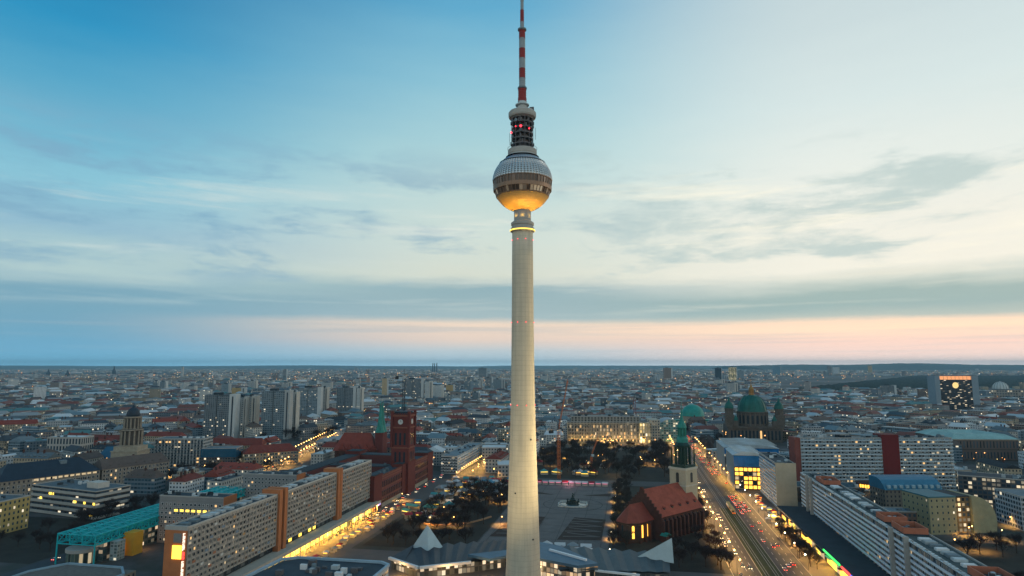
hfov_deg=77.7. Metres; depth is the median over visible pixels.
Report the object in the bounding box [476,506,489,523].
bare tree
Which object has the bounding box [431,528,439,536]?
bare tree
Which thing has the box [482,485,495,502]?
bare tree
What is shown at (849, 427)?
town house
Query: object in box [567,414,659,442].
palace building
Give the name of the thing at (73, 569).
flat roofed building
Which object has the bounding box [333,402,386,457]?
twin spired church
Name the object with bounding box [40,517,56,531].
bare tree
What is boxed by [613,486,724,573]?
churchyard
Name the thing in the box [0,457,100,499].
long dark roofed building
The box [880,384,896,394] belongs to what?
high-rise building
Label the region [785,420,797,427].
apartment block
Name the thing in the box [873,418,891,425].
apartment block
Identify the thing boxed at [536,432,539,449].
town house
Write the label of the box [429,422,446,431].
town house
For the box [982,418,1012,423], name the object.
apartment block
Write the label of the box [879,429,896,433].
apartment block
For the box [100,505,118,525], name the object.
bare tree
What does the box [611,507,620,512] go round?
bare tree
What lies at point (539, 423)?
apartment block
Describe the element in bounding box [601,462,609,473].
bare tree
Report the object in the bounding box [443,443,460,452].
apartment block
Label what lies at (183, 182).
sky
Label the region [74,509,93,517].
bare tree
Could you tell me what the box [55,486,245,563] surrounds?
truss hall
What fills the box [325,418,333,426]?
apartment block
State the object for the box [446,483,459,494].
bare tree
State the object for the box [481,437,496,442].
apartment block
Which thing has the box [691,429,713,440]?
apartment block
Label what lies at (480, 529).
park ground
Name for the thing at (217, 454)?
blue glass building
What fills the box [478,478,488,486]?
bare tree
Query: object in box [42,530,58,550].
bare tree
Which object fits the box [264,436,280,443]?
town house
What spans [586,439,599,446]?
bare tree
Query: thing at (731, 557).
bare tree
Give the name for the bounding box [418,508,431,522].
bare tree
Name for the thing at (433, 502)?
bare tree
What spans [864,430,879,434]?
apartment block
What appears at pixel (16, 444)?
town house
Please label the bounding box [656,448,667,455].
bare tree
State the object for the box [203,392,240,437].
high-rise building
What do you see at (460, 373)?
distant orange lamps
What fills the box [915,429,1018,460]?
arsenal building
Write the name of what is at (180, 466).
bare tree
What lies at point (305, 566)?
round roofed building
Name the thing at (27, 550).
yard ground
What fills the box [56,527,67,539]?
bare tree
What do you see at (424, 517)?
bare tree
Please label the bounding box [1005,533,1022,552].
bare tree
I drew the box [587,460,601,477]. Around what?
bare tree
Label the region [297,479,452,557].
shopping street
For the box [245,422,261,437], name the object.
town house
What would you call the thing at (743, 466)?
office building
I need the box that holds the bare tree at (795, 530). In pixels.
[786,526,802,534]
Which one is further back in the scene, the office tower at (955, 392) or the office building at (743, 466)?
the office tower at (955, 392)
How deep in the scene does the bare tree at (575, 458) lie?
693.40 m
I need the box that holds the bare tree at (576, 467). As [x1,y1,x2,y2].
[569,464,579,477]
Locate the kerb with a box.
[705,490,811,575]
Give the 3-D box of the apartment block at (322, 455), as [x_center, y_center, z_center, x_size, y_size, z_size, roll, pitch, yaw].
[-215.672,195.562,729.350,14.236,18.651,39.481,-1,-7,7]
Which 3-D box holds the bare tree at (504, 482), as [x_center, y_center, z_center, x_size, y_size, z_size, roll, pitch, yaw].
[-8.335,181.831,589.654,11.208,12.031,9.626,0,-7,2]
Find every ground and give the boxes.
[0,365,1023,575]
[0,516,108,563]
[363,480,507,547]
[537,449,672,481]
[944,541,1023,573]
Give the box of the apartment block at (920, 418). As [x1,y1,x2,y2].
[911,416,932,423]
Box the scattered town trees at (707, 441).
[1,370,1023,448]
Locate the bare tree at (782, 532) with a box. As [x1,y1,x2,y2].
[780,528,788,539]
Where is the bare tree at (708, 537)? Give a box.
[703,533,715,543]
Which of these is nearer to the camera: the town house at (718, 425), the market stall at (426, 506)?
the market stall at (426, 506)
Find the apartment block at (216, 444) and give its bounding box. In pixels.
[213,443,232,445]
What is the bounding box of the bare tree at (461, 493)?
[458,490,466,498]
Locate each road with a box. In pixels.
[0,553,65,575]
[432,475,869,493]
[667,432,810,575]
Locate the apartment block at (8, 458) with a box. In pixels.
[0,452,18,464]
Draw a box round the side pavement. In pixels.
[737,489,839,575]
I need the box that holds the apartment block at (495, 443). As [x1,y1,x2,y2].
[482,442,506,445]
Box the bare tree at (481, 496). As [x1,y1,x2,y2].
[475,492,485,500]
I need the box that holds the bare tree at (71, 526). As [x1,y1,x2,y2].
[64,520,85,530]
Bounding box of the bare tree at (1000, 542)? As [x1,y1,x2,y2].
[991,536,1013,557]
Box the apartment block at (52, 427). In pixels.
[41,425,57,430]
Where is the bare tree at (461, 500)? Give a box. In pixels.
[454,495,470,511]
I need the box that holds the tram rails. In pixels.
[691,454,777,574]
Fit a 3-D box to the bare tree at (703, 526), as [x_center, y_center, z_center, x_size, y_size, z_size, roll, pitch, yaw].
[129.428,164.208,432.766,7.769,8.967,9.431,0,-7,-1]
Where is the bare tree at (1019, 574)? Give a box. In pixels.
[1010,570,1023,575]
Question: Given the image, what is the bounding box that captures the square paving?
[478,483,615,549]
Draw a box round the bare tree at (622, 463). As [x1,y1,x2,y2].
[615,460,627,474]
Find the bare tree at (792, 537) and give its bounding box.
[787,533,801,548]
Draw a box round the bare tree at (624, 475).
[621,473,632,485]
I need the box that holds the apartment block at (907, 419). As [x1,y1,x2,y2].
[894,418,917,423]
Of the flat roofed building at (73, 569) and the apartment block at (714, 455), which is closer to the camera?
the flat roofed building at (73, 569)
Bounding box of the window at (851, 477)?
[835,441,952,488]
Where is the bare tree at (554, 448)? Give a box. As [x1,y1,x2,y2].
[551,445,560,452]
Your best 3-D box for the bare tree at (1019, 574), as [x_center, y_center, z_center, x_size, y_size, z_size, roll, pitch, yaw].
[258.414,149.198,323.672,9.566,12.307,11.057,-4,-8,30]
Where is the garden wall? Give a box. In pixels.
[424,516,491,525]
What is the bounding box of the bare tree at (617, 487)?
[611,483,622,493]
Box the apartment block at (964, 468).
[954,466,970,486]
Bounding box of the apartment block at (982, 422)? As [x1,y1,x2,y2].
[978,419,994,423]
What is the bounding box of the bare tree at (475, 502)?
[467,498,483,514]
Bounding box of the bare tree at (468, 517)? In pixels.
[458,511,471,526]
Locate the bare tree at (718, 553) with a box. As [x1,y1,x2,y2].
[709,546,732,569]
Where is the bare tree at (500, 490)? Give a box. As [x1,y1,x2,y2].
[497,486,507,497]
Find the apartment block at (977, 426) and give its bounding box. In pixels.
[945,422,983,429]
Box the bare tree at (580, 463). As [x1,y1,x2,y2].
[579,460,587,470]
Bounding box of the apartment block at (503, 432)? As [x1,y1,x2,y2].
[477,426,509,439]
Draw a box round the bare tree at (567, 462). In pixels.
[562,460,571,471]
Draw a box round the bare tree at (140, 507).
[134,505,145,512]
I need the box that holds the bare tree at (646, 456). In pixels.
[641,453,650,461]
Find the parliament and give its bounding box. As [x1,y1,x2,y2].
[979,381,1023,397]
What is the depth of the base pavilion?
353.79 m
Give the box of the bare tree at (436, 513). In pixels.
[433,508,441,518]
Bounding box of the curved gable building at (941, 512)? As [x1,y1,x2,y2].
[901,489,996,534]
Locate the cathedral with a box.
[723,378,784,442]
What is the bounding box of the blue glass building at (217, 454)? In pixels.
[201,446,242,467]
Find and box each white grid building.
[154,435,212,467]
[994,488,1023,530]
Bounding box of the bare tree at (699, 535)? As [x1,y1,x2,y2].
[693,532,703,538]
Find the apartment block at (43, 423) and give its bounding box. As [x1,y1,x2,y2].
[38,421,45,425]
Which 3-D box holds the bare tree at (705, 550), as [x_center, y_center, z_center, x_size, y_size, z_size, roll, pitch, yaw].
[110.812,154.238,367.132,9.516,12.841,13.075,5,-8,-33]
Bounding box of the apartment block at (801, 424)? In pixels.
[797,423,816,427]
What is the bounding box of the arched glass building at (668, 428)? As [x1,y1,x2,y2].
[658,417,678,441]
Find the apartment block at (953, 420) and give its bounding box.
[941,418,959,422]
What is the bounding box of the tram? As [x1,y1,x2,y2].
[726,501,735,513]
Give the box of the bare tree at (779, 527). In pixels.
[775,524,786,537]
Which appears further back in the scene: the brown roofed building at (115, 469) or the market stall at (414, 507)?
the brown roofed building at (115, 469)
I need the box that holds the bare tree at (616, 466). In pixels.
[610,463,623,477]
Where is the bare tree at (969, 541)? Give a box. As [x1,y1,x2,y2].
[952,536,979,554]
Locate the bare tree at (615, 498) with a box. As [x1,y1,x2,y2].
[611,495,622,502]
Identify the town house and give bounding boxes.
[0,414,28,419]
[0,419,37,430]
[0,432,39,454]
[8,434,34,453]
[13,449,60,463]
[54,416,88,424]
[67,432,88,434]
[72,450,103,464]
[80,418,108,428]
[87,415,125,418]
[90,427,113,432]
[90,442,116,452]
[92,433,119,440]
[93,436,118,446]
[104,421,116,429]
[114,424,122,432]
[124,468,166,493]
[142,421,164,429]
[144,426,168,431]
[144,430,186,441]
[148,421,162,429]
[152,417,177,430]
[169,469,204,491]
[172,427,191,435]
[177,416,189,427]
[178,420,188,427]
[185,421,202,435]
[203,465,235,489]
[213,460,263,473]
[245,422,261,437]
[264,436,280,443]
[298,422,317,439]
[299,414,308,421]
[321,440,338,450]
[326,416,345,428]
[355,421,375,424]
[371,421,389,430]
[387,440,431,452]
[415,447,431,450]
[416,424,422,432]
[416,437,431,443]
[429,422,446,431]
[444,418,465,428]
[445,434,473,444]
[446,413,467,419]
[446,431,463,435]
[463,417,476,428]
[482,423,497,441]
[485,448,508,472]
[535,417,558,429]
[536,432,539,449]
[536,438,538,455]
[688,415,705,431]
[690,420,703,429]
[707,418,724,434]
[809,415,831,422]
[842,424,858,429]
[920,418,931,424]
[928,419,944,426]
[952,440,962,461]
[969,414,997,418]
[976,457,1021,474]
[990,424,1017,438]
[993,432,1015,437]
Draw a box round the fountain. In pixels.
[558,492,587,507]
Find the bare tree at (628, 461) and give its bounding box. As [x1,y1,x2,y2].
[621,458,633,472]
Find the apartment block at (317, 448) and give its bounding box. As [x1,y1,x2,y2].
[315,438,336,451]
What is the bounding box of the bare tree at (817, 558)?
[809,555,822,568]
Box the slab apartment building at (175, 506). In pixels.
[157,490,236,542]
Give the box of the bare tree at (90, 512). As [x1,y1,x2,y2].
[80,507,106,522]
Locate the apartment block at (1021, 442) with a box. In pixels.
[1018,440,1023,450]
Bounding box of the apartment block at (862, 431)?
[844,429,874,433]
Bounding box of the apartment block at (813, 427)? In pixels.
[799,424,824,432]
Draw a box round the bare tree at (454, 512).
[449,509,461,518]
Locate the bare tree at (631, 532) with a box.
[618,529,634,544]
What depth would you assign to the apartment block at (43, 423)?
1087.60 m
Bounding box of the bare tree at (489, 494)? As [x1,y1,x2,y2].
[483,492,494,505]
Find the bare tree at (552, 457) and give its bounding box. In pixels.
[544,455,555,469]
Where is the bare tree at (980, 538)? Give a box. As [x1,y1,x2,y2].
[969,532,989,553]
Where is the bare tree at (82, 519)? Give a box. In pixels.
[73,514,91,522]
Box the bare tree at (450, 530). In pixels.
[444,527,454,539]
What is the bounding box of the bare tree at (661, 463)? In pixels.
[655,458,672,476]
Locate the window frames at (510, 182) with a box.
[493,172,551,199]
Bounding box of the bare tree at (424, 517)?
[411,512,428,528]
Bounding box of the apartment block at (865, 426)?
[850,422,877,429]
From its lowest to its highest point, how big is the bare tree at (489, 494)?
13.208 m
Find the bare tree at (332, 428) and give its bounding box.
[328,425,338,435]
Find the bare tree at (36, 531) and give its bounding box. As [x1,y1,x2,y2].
[30,528,43,542]
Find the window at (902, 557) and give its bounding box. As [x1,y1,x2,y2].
[802,479,960,575]
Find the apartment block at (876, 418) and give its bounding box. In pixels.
[873,417,894,421]
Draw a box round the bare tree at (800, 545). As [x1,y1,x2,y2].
[789,538,807,558]
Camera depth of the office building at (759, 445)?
674.12 m
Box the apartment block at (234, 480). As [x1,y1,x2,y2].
[206,473,242,492]
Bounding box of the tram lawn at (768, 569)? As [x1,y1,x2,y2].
[720,508,782,575]
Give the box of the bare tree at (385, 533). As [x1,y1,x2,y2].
[382,529,392,542]
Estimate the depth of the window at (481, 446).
742.71 m
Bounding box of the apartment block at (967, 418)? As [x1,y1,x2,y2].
[951,416,981,420]
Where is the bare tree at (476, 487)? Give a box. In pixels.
[473,482,483,493]
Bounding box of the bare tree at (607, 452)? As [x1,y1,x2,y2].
[599,448,611,459]
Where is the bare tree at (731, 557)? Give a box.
[723,552,735,568]
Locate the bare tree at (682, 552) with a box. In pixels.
[673,546,689,567]
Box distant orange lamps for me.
[21,370,997,457]
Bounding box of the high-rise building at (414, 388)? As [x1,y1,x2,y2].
[403,378,423,400]
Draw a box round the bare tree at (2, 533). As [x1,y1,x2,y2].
[0,529,6,538]
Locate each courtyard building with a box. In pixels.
[797,480,869,501]
[849,488,864,496]
[883,507,916,521]
[956,470,1023,508]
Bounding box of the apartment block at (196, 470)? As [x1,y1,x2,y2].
[172,467,204,478]
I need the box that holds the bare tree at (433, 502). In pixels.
[425,498,438,514]
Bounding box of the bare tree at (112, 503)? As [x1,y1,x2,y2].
[103,498,119,516]
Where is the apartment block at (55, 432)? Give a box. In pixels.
[51,429,63,435]
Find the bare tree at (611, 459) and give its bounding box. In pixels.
[608,456,619,462]
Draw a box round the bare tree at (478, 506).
[473,503,483,519]
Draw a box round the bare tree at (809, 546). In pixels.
[803,542,817,558]
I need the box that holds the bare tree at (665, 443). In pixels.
[659,441,669,445]
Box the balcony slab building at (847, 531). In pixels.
[777,472,1013,575]
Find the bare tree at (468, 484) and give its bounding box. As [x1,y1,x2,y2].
[461,481,474,491]
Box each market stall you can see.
[322,550,328,556]
[329,546,337,552]
[336,542,342,548]
[339,538,346,544]
[349,531,356,537]
[354,528,361,534]
[364,526,369,531]
[402,508,410,514]
[404,512,412,520]
[405,503,420,511]
[414,499,420,506]
[423,504,437,511]
[435,485,444,491]
[537,459,542,464]
[540,469,548,474]
[552,468,561,474]
[554,542,565,545]
[567,542,578,546]
[574,468,582,474]
[575,481,580,485]
[580,543,591,547]
[581,470,588,476]
[582,481,587,485]
[588,470,597,474]
[765,517,771,522]
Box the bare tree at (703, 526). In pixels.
[697,522,707,535]
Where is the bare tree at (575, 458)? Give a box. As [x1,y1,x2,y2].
[571,455,584,465]
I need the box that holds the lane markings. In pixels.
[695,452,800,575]
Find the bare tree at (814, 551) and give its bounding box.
[801,547,818,566]
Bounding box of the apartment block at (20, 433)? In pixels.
[3,432,40,436]
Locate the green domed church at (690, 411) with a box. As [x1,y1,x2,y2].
[674,404,712,423]
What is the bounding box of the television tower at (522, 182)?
[492,0,551,575]
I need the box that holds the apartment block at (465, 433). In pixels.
[460,432,470,435]
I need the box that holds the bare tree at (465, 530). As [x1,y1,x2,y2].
[457,527,474,542]
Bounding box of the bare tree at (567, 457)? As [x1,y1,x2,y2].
[563,452,574,459]
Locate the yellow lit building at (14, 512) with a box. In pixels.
[0,494,30,532]
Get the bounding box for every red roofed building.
[213,438,266,449]
[241,443,298,466]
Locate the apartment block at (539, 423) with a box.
[536,420,545,431]
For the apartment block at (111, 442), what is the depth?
800.13 m
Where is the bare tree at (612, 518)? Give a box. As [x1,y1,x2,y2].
[610,514,618,529]
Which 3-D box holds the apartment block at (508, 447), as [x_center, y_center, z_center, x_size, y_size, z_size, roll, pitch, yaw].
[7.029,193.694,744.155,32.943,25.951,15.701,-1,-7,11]
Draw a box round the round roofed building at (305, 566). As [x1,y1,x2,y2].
[245,556,389,575]
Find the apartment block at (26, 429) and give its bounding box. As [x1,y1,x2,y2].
[17,425,47,432]
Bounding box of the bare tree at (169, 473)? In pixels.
[167,467,176,478]
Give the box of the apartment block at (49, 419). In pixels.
[44,416,68,420]
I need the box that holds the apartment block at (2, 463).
[0,460,5,467]
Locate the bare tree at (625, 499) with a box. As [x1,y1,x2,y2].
[622,494,631,500]
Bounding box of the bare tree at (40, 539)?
[33,534,44,548]
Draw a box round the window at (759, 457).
[759,457,770,498]
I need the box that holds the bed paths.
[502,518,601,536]
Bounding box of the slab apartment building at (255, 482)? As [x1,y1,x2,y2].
[242,470,305,499]
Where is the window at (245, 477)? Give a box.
[244,477,269,496]
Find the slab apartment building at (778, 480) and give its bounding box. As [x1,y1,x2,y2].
[759,452,797,508]
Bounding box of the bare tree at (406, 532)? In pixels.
[399,528,411,545]
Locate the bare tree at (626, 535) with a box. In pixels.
[618,530,631,549]
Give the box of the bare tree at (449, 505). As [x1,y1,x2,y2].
[444,502,456,512]
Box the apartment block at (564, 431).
[563,423,566,438]
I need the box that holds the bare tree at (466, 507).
[459,502,476,521]
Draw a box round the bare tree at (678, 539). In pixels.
[662,532,683,547]
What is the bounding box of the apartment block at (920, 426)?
[896,423,937,430]
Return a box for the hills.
[710,363,1023,369]
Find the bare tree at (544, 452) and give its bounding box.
[536,449,549,464]
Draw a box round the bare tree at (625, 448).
[621,445,630,455]
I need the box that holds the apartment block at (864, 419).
[850,416,873,422]
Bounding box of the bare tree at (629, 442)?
[626,440,634,447]
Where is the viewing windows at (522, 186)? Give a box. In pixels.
[495,184,549,194]
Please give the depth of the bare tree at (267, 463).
674.74 m
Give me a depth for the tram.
507.31 m
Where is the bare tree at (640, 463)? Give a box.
[631,460,647,474]
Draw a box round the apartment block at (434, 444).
[428,443,441,446]
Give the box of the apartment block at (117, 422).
[106,419,123,426]
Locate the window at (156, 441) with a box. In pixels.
[155,441,161,452]
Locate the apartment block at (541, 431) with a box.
[537,426,548,435]
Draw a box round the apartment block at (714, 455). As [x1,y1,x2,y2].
[711,449,716,465]
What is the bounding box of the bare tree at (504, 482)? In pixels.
[498,477,507,484]
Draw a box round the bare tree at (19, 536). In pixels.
[11,532,28,546]
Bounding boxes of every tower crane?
[395,370,439,410]
[549,379,567,478]
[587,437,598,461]
[622,394,637,413]
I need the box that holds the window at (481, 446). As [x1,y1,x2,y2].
[461,446,481,468]
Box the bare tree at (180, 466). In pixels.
[176,462,189,467]
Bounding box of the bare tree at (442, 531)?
[436,528,446,542]
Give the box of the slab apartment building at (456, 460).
[441,442,482,473]
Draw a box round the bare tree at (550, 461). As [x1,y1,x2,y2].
[543,457,554,471]
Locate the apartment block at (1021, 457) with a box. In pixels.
[1017,451,1023,468]
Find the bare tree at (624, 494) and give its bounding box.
[621,490,632,496]
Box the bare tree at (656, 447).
[651,445,662,457]
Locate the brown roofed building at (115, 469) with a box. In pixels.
[93,452,168,483]
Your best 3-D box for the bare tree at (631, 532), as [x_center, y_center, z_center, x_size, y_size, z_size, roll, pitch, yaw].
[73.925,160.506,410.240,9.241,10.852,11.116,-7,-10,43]
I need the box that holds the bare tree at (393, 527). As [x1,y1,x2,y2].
[379,520,403,544]
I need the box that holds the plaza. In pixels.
[337,548,731,575]
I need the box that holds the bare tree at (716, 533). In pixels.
[710,530,721,536]
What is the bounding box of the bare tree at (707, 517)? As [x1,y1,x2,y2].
[704,513,711,523]
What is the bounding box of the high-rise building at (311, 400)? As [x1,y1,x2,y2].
[298,386,323,415]
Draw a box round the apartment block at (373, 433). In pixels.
[371,429,389,437]
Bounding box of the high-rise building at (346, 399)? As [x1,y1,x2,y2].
[336,386,357,411]
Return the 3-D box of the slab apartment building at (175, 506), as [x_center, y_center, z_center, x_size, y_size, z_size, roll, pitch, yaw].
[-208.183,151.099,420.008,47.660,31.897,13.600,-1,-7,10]
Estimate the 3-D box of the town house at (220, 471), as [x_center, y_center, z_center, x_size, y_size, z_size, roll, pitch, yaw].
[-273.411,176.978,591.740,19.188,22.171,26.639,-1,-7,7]
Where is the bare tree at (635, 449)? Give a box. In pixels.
[630,446,642,455]
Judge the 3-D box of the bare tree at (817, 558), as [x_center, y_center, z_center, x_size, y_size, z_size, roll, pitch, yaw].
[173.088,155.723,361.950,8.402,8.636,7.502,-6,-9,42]
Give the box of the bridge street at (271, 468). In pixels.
[264,434,331,470]
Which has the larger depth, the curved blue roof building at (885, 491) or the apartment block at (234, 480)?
the apartment block at (234, 480)
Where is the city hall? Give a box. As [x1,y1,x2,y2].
[281,409,432,511]
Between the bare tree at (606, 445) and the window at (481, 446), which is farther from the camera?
the bare tree at (606, 445)
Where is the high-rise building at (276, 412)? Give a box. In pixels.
[261,388,293,438]
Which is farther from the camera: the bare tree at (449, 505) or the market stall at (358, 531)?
the bare tree at (449, 505)
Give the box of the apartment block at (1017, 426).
[1000,422,1023,429]
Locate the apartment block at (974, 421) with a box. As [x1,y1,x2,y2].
[964,419,990,423]
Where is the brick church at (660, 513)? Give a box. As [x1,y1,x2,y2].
[616,398,704,543]
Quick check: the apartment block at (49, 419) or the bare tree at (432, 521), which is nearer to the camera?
the bare tree at (432, 521)
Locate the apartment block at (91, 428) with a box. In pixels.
[74,426,100,431]
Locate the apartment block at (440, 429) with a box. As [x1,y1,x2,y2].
[433,427,452,432]
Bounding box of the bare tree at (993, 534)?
[984,530,1003,549]
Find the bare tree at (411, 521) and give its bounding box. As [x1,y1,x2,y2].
[406,514,422,535]
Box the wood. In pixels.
[798,375,1023,390]
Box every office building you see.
[30,478,130,519]
[716,438,778,476]
[725,445,760,489]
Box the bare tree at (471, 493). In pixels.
[464,490,475,500]
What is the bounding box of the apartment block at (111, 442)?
[96,440,118,445]
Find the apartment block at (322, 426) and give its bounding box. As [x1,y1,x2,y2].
[302,423,330,434]
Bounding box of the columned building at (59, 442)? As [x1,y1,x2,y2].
[47,435,93,451]
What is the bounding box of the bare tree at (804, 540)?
[795,538,807,556]
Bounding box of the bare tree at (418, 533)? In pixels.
[413,528,422,537]
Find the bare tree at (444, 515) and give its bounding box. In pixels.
[437,509,458,525]
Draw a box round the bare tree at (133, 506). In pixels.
[128,503,139,510]
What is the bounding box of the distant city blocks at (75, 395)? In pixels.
[0,367,1023,479]
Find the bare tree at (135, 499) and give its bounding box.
[127,496,142,504]
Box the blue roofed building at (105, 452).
[101,446,113,458]
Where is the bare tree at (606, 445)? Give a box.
[602,442,612,447]
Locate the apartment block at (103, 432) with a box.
[89,429,119,434]
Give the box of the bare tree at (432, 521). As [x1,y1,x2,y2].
[429,518,440,528]
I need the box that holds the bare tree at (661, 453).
[657,451,664,457]
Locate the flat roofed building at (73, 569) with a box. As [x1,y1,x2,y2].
[13,562,135,575]
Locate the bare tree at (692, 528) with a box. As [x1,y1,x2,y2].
[690,524,700,534]
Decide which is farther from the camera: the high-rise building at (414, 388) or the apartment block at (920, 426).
the high-rise building at (414, 388)
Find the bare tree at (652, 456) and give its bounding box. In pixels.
[649,453,656,464]
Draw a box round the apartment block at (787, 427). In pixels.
[769,423,796,429]
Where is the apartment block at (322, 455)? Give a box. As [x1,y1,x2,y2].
[311,449,334,464]
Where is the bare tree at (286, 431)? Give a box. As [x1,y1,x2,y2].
[280,428,290,435]
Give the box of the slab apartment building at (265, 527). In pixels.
[162,459,380,575]
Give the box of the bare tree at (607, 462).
[603,459,612,472]
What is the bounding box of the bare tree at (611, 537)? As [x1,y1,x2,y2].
[607,534,619,548]
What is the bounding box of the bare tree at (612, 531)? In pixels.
[607,527,619,544]
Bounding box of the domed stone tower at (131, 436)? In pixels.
[110,405,150,457]
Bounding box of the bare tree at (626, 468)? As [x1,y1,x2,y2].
[622,464,635,474]
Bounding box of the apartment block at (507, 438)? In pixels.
[504,434,509,441]
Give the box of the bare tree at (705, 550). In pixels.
[692,544,713,566]
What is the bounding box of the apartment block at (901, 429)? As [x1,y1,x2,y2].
[881,426,919,431]
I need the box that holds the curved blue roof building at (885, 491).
[869,474,942,506]
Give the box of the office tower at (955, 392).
[927,375,979,410]
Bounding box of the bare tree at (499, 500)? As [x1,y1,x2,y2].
[491,494,505,512]
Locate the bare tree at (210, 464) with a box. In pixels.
[203,461,214,467]
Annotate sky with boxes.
[0,0,1023,365]
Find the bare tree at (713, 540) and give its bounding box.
[707,535,722,547]
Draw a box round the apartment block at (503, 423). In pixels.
[493,420,509,427]
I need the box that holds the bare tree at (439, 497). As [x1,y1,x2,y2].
[432,493,446,506]
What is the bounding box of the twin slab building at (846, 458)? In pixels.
[788,433,956,491]
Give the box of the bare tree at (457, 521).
[450,518,462,532]
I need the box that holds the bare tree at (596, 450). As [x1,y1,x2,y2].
[593,448,600,458]
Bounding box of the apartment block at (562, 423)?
[558,419,566,428]
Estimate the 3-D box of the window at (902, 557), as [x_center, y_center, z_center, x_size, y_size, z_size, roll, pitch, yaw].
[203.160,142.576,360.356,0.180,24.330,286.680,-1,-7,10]
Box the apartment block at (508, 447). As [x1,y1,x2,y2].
[506,442,509,452]
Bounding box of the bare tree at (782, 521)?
[774,516,787,534]
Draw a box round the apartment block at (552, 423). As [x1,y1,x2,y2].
[545,419,556,430]
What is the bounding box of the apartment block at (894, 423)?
[886,421,914,426]
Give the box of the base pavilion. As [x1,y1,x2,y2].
[388,525,673,575]
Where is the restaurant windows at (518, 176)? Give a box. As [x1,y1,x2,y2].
[494,173,550,189]
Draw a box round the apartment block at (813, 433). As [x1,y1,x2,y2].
[798,429,822,435]
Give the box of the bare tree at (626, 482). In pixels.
[621,479,630,486]
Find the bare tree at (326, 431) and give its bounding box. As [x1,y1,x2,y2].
[324,428,332,436]
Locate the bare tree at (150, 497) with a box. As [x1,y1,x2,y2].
[142,492,159,504]
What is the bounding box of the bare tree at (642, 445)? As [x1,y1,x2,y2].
[636,443,647,452]
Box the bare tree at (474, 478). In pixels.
[468,476,481,482]
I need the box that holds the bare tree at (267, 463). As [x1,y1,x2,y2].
[259,459,273,468]

